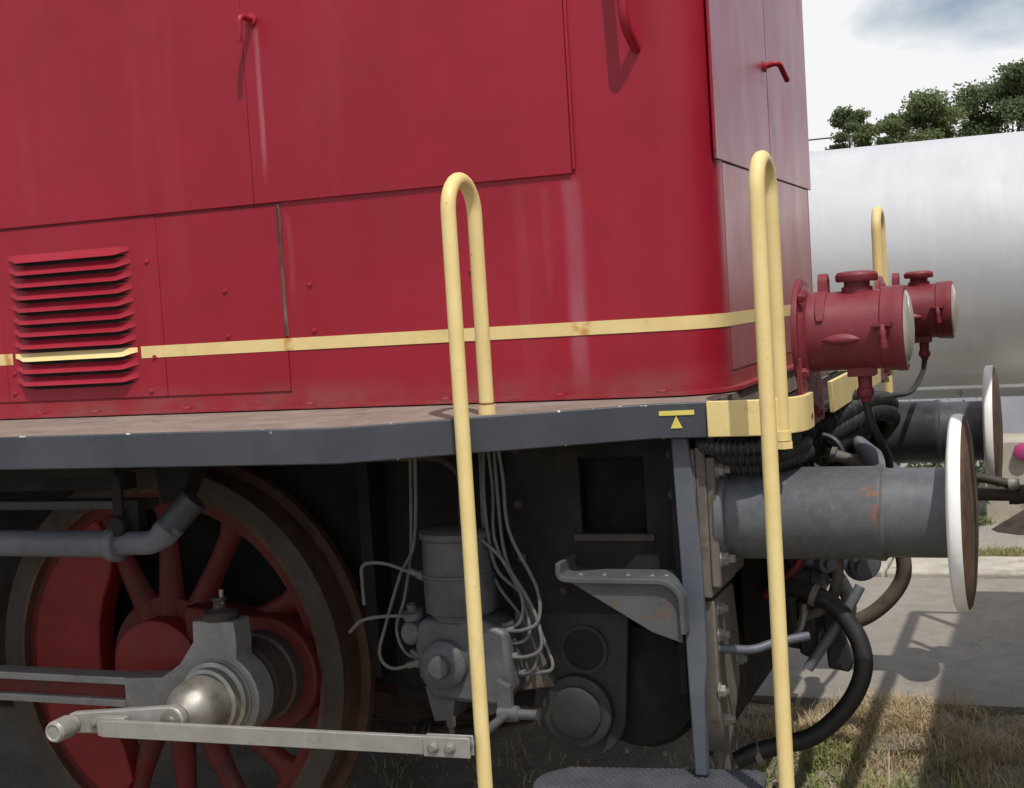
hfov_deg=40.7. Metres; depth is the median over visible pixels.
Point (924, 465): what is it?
shrub
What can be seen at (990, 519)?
grass
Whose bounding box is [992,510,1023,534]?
soil heap
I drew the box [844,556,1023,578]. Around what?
kerb
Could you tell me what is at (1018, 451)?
pipe cap
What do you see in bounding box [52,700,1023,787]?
trackside bank
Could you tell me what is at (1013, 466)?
concrete plinth
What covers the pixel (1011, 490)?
screw coupling
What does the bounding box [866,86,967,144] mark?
leafy tree
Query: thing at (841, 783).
green grass
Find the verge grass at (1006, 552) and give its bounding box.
[893,543,1023,559]
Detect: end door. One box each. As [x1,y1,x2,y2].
[709,0,789,169]
[763,0,810,189]
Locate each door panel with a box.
[0,0,255,229]
[236,0,572,203]
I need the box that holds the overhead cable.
[808,121,967,140]
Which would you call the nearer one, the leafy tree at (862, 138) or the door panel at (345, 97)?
the door panel at (345, 97)
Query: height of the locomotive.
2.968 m
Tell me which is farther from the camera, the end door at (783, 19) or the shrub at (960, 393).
the shrub at (960, 393)
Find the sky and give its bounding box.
[802,0,1023,150]
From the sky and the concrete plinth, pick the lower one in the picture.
the concrete plinth
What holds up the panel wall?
on the gravel yard at (988, 535)
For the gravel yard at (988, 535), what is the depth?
7.93 m
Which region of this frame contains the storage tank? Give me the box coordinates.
[808,131,1023,399]
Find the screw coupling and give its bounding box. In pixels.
[976,473,1023,503]
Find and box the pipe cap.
[1013,442,1023,460]
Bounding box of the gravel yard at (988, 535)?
[900,400,1023,556]
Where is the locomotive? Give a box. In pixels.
[0,0,1002,787]
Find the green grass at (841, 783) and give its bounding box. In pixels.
[735,728,1023,787]
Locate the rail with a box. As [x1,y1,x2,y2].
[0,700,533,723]
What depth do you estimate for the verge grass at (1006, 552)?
7.38 m
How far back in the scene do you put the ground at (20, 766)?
5.41 m
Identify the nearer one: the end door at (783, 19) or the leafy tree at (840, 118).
the end door at (783, 19)
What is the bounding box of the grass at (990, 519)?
[979,514,1010,525]
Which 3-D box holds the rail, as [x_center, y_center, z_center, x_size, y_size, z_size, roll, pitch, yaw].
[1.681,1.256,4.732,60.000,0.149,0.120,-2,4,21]
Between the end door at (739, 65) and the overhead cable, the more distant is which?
the overhead cable
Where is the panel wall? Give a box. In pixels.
[896,396,1023,463]
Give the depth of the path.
5.51 m
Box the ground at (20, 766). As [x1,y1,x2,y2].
[0,398,947,787]
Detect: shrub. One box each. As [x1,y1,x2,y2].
[897,462,944,467]
[935,389,989,522]
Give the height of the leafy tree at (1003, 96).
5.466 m
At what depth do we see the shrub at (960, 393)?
8.30 m
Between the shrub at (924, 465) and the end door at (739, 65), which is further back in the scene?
the shrub at (924, 465)
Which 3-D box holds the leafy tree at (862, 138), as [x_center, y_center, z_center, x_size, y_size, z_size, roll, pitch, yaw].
[6.684,-2.844,25.235,1.125,4.764,1.055,-2,4,21]
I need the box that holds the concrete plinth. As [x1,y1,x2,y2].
[983,433,1023,519]
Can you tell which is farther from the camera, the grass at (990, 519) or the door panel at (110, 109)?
the grass at (990, 519)
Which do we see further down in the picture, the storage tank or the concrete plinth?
the concrete plinth
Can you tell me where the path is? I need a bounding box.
[467,576,1023,713]
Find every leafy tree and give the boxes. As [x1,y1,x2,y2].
[825,105,861,149]
[846,107,876,147]
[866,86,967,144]
[873,111,908,145]
[948,57,1023,137]

